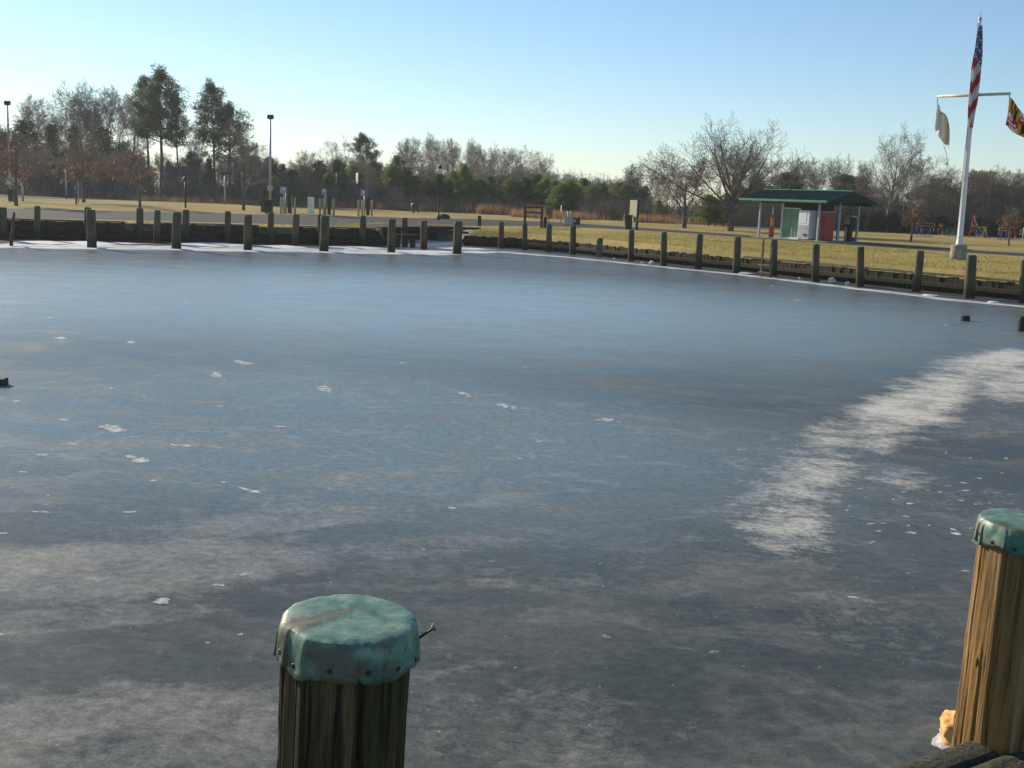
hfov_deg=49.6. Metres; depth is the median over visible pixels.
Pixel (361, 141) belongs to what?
pine tree
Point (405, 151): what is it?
bare tree
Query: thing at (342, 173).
young pine
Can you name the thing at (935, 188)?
cedar tree
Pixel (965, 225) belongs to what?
cedar tree
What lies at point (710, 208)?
young pine
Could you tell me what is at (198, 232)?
bulkhead wall
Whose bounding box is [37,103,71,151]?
bare tree
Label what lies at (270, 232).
piling
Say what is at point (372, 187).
young pine
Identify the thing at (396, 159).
young pine
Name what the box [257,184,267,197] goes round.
young pine
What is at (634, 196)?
young pine
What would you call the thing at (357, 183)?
basketball hoop
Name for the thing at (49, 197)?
road
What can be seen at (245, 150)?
forked tree
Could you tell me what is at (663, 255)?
piling
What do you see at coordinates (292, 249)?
frost fringe
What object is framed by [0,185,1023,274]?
ground
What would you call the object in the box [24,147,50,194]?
bare tree
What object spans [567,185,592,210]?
young pine
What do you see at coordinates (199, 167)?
bare tree
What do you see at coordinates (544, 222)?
bollard
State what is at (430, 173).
bare tree
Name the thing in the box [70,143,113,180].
bare tree
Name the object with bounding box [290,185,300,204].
young pine
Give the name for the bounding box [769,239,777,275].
piling
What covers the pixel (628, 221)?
rubbish bin
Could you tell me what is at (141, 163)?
bare tree
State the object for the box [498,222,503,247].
piling
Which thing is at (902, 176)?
bare tree
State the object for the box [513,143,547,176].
bare tree
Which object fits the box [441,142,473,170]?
bare tree
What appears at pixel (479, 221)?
bollard
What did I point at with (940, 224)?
wire figure
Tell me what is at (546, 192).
young pine
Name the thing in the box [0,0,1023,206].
sky
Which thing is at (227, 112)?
pine tree
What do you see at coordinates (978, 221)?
cedar tree
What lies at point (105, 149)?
cedar tree
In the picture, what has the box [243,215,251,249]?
piling
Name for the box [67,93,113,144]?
bare tree
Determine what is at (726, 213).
young pine
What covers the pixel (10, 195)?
rubbish bin
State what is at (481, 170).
bare tree
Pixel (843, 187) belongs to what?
bare tree
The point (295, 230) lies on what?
piling
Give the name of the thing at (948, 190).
bare tree
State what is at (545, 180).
young pine
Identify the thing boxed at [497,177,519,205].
young pine
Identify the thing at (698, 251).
piling
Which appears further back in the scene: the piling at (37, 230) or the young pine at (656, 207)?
the young pine at (656, 207)
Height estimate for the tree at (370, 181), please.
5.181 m
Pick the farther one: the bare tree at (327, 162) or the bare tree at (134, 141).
the bare tree at (134, 141)
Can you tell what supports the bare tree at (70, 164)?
on the ground at (990, 243)
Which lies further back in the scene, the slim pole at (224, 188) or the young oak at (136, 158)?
the slim pole at (224, 188)
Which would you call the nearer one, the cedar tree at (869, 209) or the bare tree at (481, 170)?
the cedar tree at (869, 209)
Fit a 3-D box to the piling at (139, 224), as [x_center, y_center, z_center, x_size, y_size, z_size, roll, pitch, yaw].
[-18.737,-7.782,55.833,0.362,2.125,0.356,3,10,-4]
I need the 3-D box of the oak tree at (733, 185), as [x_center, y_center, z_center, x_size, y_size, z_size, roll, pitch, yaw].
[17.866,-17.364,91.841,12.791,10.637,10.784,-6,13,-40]
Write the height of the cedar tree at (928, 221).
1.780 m
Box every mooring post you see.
[273,594,435,767]
[951,508,1023,756]
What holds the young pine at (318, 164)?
on the ground at (990, 243)
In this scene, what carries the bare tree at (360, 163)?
on the ground at (990, 243)
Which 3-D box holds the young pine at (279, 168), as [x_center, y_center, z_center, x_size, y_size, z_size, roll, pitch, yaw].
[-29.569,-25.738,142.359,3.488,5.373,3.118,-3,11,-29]
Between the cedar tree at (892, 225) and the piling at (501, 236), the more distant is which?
the cedar tree at (892, 225)
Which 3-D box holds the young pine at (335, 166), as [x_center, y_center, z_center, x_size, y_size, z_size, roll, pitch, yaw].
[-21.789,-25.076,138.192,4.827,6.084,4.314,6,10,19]
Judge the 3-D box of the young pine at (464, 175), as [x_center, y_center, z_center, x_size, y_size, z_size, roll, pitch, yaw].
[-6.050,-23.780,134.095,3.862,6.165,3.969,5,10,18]
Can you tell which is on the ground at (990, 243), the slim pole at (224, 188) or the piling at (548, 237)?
the slim pole at (224, 188)
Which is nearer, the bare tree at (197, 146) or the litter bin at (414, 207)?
the litter bin at (414, 207)
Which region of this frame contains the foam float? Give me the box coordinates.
[931,710,954,749]
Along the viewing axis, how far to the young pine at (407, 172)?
136.43 m
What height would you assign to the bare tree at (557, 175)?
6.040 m
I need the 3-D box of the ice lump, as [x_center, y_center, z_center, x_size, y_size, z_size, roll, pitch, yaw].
[12.871,-4.142,44.659,0.329,0.311,0.257,-1,10,-18]
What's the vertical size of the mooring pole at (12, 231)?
1.741 m
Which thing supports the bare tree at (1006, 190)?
on the ground at (990, 243)
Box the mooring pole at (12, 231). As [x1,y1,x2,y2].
[9,212,14,245]
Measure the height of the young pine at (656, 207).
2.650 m
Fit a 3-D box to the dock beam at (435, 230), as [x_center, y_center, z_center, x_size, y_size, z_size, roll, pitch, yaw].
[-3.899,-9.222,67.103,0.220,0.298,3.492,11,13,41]
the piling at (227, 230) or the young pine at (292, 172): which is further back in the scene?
the young pine at (292, 172)
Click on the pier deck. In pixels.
(970, 754)
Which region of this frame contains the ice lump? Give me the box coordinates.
[827,277,835,282]
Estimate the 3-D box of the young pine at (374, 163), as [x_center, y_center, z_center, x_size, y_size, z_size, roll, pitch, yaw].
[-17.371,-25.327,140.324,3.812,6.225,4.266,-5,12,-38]
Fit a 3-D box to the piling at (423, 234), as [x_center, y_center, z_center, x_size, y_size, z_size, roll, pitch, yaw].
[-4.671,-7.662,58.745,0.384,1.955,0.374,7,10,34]
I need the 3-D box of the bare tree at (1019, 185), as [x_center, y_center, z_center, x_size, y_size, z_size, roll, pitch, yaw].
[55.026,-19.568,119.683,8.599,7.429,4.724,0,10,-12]
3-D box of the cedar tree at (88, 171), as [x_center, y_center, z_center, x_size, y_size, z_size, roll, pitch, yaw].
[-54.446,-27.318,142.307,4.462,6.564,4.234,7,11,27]
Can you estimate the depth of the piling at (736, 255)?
48.59 m
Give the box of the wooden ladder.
[758,239,773,277]
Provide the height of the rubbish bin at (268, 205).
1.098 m
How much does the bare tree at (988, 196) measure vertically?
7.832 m
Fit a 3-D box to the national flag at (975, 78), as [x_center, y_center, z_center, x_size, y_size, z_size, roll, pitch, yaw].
[20.847,-13.789,49.907,0.381,4.530,0.332,2,10,0]
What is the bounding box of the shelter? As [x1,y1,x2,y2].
[738,186,878,242]
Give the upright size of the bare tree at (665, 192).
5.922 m
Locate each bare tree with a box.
[7,144,34,188]
[10,93,55,149]
[18,151,40,192]
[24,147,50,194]
[29,144,54,195]
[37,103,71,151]
[47,80,115,144]
[49,145,74,178]
[55,147,90,196]
[62,77,134,147]
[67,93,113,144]
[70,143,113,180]
[86,148,113,193]
[105,150,129,194]
[108,92,155,152]
[115,152,140,192]
[122,150,147,187]
[139,153,163,191]
[151,152,176,187]
[157,156,199,193]
[164,160,183,196]
[178,122,208,166]
[186,152,210,182]
[211,161,227,189]
[215,158,239,197]
[222,150,259,180]
[232,153,252,180]
[250,153,275,197]
[265,157,279,183]
[271,166,288,196]
[286,149,319,189]
[296,161,318,196]
[308,134,351,172]
[309,156,339,188]
[333,153,349,170]
[345,156,367,171]
[346,152,376,169]
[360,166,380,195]
[392,131,437,173]
[395,137,423,171]
[396,163,419,182]
[413,162,435,191]
[418,167,436,188]
[421,135,446,174]
[434,135,461,172]
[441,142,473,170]
[463,138,489,178]
[463,142,510,179]
[469,163,513,187]
[470,164,501,186]
[475,147,515,176]
[494,165,540,181]
[498,166,529,187]
[501,147,528,174]
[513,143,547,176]
[515,169,533,182]
[530,168,558,181]
[531,154,554,178]
[546,169,572,182]
[547,171,576,184]
[565,174,583,184]
[593,178,609,186]
[596,178,615,192]
[617,163,646,199]
[631,152,672,214]
[642,150,726,227]
[648,177,678,211]
[665,182,691,216]
[757,154,786,186]
[786,157,817,188]
[800,157,835,189]
[800,177,833,189]
[822,153,855,189]
[829,178,869,210]
[850,161,876,209]
[863,122,927,232]
[880,154,948,207]
[906,168,951,215]
[917,164,962,215]
[933,164,991,226]
[950,168,990,217]
[968,162,1011,223]
[976,168,1023,229]
[985,166,1023,210]
[1014,177,1023,215]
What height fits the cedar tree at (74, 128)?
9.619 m
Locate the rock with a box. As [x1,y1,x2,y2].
[440,213,449,218]
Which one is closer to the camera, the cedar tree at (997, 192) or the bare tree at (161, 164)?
the cedar tree at (997, 192)
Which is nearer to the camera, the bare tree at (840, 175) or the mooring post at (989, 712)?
the mooring post at (989, 712)
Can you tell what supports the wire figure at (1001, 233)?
on the ground at (990, 243)
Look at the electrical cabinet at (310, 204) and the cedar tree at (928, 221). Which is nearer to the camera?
the electrical cabinet at (310, 204)
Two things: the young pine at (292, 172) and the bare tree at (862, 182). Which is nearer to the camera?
the bare tree at (862, 182)
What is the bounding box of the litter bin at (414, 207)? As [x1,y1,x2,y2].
[411,203,418,212]
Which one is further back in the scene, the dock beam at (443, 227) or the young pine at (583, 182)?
the young pine at (583, 182)
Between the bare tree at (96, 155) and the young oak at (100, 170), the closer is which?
the young oak at (100, 170)
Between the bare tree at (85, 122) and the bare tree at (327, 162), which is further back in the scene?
the bare tree at (85, 122)
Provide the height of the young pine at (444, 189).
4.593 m
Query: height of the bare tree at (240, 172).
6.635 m
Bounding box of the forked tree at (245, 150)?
[220,116,273,209]
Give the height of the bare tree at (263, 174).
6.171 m
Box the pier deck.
[891,740,1023,767]
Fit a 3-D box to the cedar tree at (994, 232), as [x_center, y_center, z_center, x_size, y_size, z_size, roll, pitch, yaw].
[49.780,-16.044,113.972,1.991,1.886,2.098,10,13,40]
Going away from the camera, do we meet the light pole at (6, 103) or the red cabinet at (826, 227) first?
the red cabinet at (826, 227)
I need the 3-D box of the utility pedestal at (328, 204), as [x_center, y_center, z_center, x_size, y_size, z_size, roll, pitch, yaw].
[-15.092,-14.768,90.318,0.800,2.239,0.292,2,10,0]
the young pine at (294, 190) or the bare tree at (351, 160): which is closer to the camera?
the young pine at (294, 190)
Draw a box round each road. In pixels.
[0,195,283,205]
[7,208,1023,255]
[489,214,843,231]
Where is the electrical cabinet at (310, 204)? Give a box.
[308,197,313,212]
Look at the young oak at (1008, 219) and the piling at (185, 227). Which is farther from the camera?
the young oak at (1008, 219)
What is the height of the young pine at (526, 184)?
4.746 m
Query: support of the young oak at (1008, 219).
on the ground at (990, 243)
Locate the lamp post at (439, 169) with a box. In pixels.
[436,165,442,219]
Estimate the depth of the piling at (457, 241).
55.34 m
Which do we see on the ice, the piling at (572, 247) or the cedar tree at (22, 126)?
the piling at (572, 247)
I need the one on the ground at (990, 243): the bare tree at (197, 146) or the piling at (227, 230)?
the bare tree at (197, 146)
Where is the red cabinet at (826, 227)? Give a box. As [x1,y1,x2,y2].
[818,211,835,240]
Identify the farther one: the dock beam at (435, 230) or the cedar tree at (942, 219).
the cedar tree at (942, 219)
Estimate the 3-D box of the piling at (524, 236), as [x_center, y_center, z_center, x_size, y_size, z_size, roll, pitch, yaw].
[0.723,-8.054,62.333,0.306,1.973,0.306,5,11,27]
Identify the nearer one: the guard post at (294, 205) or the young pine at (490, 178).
the guard post at (294, 205)
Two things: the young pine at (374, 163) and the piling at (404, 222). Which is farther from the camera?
the young pine at (374, 163)
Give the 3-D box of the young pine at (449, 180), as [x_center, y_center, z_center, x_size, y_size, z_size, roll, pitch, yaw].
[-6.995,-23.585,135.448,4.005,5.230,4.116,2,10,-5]
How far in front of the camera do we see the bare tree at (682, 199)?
127.88 m
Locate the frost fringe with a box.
[0,243,1023,307]
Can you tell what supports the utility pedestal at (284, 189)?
on the ground at (990, 243)
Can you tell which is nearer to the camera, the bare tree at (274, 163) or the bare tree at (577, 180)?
the bare tree at (577, 180)
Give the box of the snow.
[0,240,498,254]
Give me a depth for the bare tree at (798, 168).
127.30 m
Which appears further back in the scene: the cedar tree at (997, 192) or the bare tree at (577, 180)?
the bare tree at (577, 180)
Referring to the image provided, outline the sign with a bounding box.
[546,208,552,223]
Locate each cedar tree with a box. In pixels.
[0,118,46,189]
[0,131,18,185]
[32,145,52,190]
[40,120,66,194]
[47,148,80,192]
[66,122,83,180]
[74,146,106,193]
[84,126,115,189]
[104,141,131,189]
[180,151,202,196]
[201,157,216,197]
[232,167,241,193]
[240,155,264,198]
[256,158,281,193]
[738,181,769,210]
[761,203,777,225]
[764,171,805,205]
[776,181,808,209]
[823,174,865,189]
[835,175,882,202]
[840,206,861,228]
[856,206,876,230]
[866,210,888,231]
[881,212,902,232]
[898,214,917,232]
[911,178,958,207]
[918,217,935,233]
[934,215,956,233]
[948,169,1023,231]
[949,217,970,233]
[968,217,988,235]
[978,179,1019,216]
[988,219,1004,236]
[1004,223,1019,237]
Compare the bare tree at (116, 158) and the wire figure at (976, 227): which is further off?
the bare tree at (116, 158)
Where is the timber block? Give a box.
[0,377,8,385]
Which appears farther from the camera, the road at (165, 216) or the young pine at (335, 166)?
the young pine at (335, 166)
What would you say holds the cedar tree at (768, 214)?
on the ground at (990, 243)
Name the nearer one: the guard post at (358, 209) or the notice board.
the notice board
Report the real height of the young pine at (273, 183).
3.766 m
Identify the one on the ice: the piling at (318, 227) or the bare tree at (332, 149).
the piling at (318, 227)
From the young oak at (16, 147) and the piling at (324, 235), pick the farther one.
the young oak at (16, 147)
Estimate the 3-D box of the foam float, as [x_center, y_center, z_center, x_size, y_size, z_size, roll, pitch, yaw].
[2.490,1.949,6.193,0.251,0.233,0.347,9,11,33]
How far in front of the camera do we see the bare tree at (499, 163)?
162.47 m
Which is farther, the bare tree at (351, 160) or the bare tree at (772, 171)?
the bare tree at (351, 160)
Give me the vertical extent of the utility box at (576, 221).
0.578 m
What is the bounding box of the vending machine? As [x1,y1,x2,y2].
[797,210,817,239]
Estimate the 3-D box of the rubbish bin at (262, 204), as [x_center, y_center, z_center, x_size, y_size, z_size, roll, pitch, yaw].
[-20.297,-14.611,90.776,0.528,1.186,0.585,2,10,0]
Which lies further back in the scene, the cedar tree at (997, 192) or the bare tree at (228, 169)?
the bare tree at (228, 169)
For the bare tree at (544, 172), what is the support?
on the ground at (990, 243)
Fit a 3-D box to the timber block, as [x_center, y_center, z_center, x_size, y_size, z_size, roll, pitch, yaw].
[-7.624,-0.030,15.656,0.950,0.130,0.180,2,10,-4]
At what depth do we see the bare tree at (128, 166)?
137.18 m
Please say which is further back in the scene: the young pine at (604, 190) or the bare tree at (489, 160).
the bare tree at (489, 160)
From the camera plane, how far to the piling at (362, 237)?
59.97 m
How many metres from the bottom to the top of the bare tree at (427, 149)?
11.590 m
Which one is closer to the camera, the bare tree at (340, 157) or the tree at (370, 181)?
the tree at (370, 181)
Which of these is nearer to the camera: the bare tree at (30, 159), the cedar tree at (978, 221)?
the cedar tree at (978, 221)
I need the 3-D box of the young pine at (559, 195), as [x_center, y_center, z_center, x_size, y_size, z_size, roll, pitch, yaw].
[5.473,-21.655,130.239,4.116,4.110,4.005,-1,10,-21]
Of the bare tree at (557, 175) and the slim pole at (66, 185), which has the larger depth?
the bare tree at (557, 175)
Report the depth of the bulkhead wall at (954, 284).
47.47 m
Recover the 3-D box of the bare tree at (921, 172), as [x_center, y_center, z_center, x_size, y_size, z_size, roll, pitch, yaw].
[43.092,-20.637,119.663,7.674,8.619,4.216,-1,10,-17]
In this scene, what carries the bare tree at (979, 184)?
on the ground at (990, 243)
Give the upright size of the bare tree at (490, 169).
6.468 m
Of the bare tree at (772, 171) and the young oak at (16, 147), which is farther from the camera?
the bare tree at (772, 171)
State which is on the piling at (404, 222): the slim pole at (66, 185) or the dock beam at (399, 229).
the dock beam at (399, 229)
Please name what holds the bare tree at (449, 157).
on the ground at (990, 243)
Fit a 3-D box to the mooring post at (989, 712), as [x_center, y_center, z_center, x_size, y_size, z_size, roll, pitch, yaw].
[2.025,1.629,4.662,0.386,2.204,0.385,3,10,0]
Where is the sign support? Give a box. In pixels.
[523,205,543,227]
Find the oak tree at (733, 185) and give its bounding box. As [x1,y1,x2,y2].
[632,113,814,230]
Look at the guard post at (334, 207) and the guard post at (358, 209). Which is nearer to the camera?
the guard post at (334, 207)
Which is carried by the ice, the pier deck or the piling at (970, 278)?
the piling at (970, 278)
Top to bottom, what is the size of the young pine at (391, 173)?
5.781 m
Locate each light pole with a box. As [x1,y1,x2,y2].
[4,101,11,188]
[267,114,273,199]
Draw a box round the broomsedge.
[0,187,735,225]
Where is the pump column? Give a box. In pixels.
[768,206,775,236]
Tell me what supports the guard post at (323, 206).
on the ground at (990, 243)
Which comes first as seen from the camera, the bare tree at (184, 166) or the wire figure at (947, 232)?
the wire figure at (947, 232)
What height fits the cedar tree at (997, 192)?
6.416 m
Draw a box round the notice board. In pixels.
[629,200,639,229]
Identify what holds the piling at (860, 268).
on the ice
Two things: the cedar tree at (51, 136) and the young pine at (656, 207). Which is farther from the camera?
the cedar tree at (51, 136)
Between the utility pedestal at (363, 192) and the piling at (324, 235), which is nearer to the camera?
the piling at (324, 235)
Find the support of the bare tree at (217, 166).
on the ground at (990, 243)
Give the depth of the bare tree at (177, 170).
135.62 m
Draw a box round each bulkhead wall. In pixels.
[7,218,387,245]
[463,235,1019,299]
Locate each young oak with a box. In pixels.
[0,121,60,205]
[51,124,114,202]
[101,135,158,207]
[900,199,928,241]
[995,205,1023,245]
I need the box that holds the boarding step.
[126,228,153,240]
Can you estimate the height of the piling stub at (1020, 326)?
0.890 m
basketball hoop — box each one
[5,177,23,200]
[356,173,367,199]
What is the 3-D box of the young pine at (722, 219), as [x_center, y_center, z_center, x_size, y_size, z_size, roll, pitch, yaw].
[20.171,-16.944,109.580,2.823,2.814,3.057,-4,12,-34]
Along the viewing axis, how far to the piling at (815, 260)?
44.78 m
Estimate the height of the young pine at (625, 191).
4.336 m
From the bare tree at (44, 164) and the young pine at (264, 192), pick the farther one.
the young pine at (264, 192)
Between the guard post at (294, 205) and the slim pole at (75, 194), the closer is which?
the guard post at (294, 205)
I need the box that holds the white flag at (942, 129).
[935,103,949,164]
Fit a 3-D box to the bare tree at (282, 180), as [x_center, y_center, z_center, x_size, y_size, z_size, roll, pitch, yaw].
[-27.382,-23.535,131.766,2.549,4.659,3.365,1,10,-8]
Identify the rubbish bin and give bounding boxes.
[7,189,13,201]
[260,198,267,211]
[264,200,273,213]
[624,215,632,229]
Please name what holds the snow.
on the ice
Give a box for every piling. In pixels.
[0,207,6,239]
[34,206,40,239]
[84,207,90,239]
[86,209,96,247]
[136,208,142,240]
[153,210,160,242]
[171,212,181,248]
[181,210,188,241]
[224,211,230,242]
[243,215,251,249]
[267,212,273,243]
[291,214,299,245]
[317,214,322,244]
[319,216,328,251]
[359,216,365,245]
[387,219,395,252]
[401,217,407,244]
[420,221,426,248]
[452,221,461,253]
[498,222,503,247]
[522,223,526,249]
[546,224,551,251]
[569,225,575,254]
[628,230,633,260]
[660,232,666,265]
[695,234,702,268]
[732,237,740,272]
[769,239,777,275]
[812,244,819,281]
[856,247,863,286]
[912,250,923,291]
[963,255,976,298]
[1019,259,1023,302]
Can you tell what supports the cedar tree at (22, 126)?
on the ground at (990, 243)
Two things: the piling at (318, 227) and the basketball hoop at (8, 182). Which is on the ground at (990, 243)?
the basketball hoop at (8, 182)
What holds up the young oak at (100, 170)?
on the ground at (990, 243)
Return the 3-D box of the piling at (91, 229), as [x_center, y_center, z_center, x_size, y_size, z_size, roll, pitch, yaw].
[-18.326,-6.514,48.358,0.406,2.149,0.417,-4,11,-36]
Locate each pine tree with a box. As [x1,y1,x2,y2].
[123,75,164,181]
[126,63,190,193]
[155,91,195,175]
[188,77,233,190]
[197,100,263,196]
[343,131,384,168]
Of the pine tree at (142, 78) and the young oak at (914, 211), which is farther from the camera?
the pine tree at (142, 78)
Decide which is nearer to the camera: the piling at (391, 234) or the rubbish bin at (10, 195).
the piling at (391, 234)
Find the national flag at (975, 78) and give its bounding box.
[967,25,982,128]
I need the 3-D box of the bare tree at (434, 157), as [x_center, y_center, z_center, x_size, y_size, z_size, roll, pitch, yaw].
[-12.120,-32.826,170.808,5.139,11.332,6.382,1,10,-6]
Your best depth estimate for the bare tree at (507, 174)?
140.12 m
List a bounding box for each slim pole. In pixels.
[65,171,66,198]
[75,185,76,203]
[183,176,186,207]
[219,173,228,204]
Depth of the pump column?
75.41 m
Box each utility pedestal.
[282,187,291,213]
[322,188,331,214]
[361,190,370,215]
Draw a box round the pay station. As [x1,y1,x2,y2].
[844,215,857,241]
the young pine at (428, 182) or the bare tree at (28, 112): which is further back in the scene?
the bare tree at (28, 112)
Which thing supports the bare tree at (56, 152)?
on the ground at (990, 243)
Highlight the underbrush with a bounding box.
[0,149,1023,237]
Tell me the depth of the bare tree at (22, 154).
133.48 m
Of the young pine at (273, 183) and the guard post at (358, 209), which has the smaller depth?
the guard post at (358, 209)
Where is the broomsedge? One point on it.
(514, 211)
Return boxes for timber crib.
[395,234,417,246]
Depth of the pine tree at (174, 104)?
140.76 m
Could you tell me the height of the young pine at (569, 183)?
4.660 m
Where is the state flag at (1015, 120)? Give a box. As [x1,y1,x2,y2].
[1006,98,1023,136]
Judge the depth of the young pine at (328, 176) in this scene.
135.87 m
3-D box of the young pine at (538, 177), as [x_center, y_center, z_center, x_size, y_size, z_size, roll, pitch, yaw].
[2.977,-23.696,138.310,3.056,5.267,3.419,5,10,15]
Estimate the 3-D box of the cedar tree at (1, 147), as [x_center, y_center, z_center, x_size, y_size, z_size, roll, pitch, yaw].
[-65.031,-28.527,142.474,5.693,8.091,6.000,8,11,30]
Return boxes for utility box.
[564,211,572,224]
[573,217,579,224]
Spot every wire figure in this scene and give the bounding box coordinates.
[916,223,934,236]
[937,223,943,234]
[938,227,952,236]
[968,214,986,237]
[998,228,1008,239]
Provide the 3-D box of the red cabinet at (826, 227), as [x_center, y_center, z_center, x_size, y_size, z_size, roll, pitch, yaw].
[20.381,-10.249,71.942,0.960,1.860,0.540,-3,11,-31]
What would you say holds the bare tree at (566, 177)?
on the ground at (990, 243)
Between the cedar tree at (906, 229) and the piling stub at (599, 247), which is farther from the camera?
the cedar tree at (906, 229)
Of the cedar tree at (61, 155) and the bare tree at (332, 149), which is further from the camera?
the bare tree at (332, 149)
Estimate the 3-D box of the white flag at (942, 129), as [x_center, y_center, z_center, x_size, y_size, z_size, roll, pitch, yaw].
[20.002,-11.619,51.525,0.750,2.800,0.299,4,10,7]
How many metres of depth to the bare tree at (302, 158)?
140.66 m
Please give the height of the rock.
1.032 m
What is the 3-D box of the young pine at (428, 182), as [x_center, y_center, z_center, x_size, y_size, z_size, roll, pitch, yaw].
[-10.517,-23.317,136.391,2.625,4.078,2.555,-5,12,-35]
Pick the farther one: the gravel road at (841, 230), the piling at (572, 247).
the gravel road at (841, 230)
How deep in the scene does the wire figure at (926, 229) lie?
99.81 m
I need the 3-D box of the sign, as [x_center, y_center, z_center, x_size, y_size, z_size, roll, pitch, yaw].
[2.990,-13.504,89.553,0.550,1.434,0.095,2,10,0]
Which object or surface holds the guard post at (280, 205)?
on the ground at (990, 243)
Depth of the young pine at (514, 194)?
135.73 m
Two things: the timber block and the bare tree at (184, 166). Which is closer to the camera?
the timber block
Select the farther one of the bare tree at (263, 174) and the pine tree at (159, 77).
the pine tree at (159, 77)
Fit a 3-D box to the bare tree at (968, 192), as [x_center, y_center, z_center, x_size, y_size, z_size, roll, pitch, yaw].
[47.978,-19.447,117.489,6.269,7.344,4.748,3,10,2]
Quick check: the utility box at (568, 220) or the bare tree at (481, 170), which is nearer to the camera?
the utility box at (568, 220)
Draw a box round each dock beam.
[380,227,419,231]
[427,229,468,233]
[428,226,480,229]
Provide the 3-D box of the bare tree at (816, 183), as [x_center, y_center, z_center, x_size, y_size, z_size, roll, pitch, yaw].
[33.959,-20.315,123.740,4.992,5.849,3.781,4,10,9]
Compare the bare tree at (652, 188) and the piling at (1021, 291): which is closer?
the piling at (1021, 291)
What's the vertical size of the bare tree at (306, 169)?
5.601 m
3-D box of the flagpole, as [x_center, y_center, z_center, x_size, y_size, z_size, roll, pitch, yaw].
[20.849,-11.187,50.645,3.222,11.201,0.726,8,11,31]
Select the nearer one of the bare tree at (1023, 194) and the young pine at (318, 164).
the bare tree at (1023, 194)
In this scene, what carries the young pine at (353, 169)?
on the ground at (990, 243)
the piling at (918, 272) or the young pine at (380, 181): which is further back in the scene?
the young pine at (380, 181)
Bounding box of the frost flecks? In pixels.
[0,275,1007,653]
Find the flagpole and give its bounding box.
[937,12,1010,259]
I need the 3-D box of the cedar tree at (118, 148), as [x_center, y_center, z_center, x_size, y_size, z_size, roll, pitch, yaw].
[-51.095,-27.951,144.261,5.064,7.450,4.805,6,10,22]
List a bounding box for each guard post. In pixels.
[280,197,281,213]
[294,197,295,213]
[319,199,320,213]
[323,199,324,214]
[333,199,334,215]
[357,200,359,215]
[361,200,362,215]
[371,200,372,215]
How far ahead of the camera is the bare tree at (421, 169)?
143.69 m
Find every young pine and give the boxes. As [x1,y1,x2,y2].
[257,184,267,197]
[268,176,279,200]
[275,162,287,193]
[282,168,303,193]
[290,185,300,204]
[298,172,321,198]
[305,160,327,198]
[314,171,339,202]
[321,159,349,199]
[331,170,355,203]
[346,163,361,182]
[349,171,365,203]
[358,175,380,203]
[365,160,383,189]
[372,164,409,201]
[377,172,393,195]
[388,155,405,169]
[392,166,420,199]
[403,176,423,204]
[418,178,435,200]
[427,172,447,201]
[435,175,452,201]
[440,170,466,204]
[447,163,478,207]
[466,181,483,204]
[472,179,495,202]
[484,174,501,203]
[496,175,513,202]
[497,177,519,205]
[503,179,521,202]
[514,176,533,205]
[523,182,548,204]
[529,174,543,198]
[534,177,551,206]
[540,180,563,207]
[543,183,576,212]
[556,178,582,214]
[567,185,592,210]
[578,178,592,197]
[584,184,607,210]
[596,183,612,206]
[607,181,631,211]
[608,184,636,213]
[627,179,651,200]
[635,186,655,213]
[651,199,667,216]
[693,194,726,225]
[702,198,727,225]
[718,192,729,225]
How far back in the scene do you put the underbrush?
130.65 m
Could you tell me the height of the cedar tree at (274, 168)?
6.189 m
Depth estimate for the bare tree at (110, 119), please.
150.39 m
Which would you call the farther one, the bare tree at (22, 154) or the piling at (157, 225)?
the bare tree at (22, 154)
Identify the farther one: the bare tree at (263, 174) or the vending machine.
the bare tree at (263, 174)
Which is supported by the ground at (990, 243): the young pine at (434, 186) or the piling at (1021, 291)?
the young pine at (434, 186)
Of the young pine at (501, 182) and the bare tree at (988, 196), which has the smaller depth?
the bare tree at (988, 196)
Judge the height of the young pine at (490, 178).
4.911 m
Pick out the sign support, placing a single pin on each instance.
(541, 217)
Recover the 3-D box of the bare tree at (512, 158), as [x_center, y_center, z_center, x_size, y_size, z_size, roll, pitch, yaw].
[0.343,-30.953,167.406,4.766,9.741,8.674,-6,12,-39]
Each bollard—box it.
[477,216,480,225]
[543,217,546,228]
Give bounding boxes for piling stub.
[596,238,602,256]
[960,315,969,320]
[1017,316,1023,331]
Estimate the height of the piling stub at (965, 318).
0.650 m
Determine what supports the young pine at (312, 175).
on the ground at (990, 243)
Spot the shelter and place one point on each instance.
(795, 201)
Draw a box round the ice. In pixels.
[0,220,1023,767]
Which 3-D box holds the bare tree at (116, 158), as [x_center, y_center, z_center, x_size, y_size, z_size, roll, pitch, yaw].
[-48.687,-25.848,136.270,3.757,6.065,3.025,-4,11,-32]
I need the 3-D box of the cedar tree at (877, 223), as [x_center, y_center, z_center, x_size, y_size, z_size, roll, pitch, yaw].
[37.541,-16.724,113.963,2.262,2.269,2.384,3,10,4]
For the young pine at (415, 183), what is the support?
on the ground at (990, 243)
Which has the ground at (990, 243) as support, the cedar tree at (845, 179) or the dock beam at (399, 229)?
the cedar tree at (845, 179)

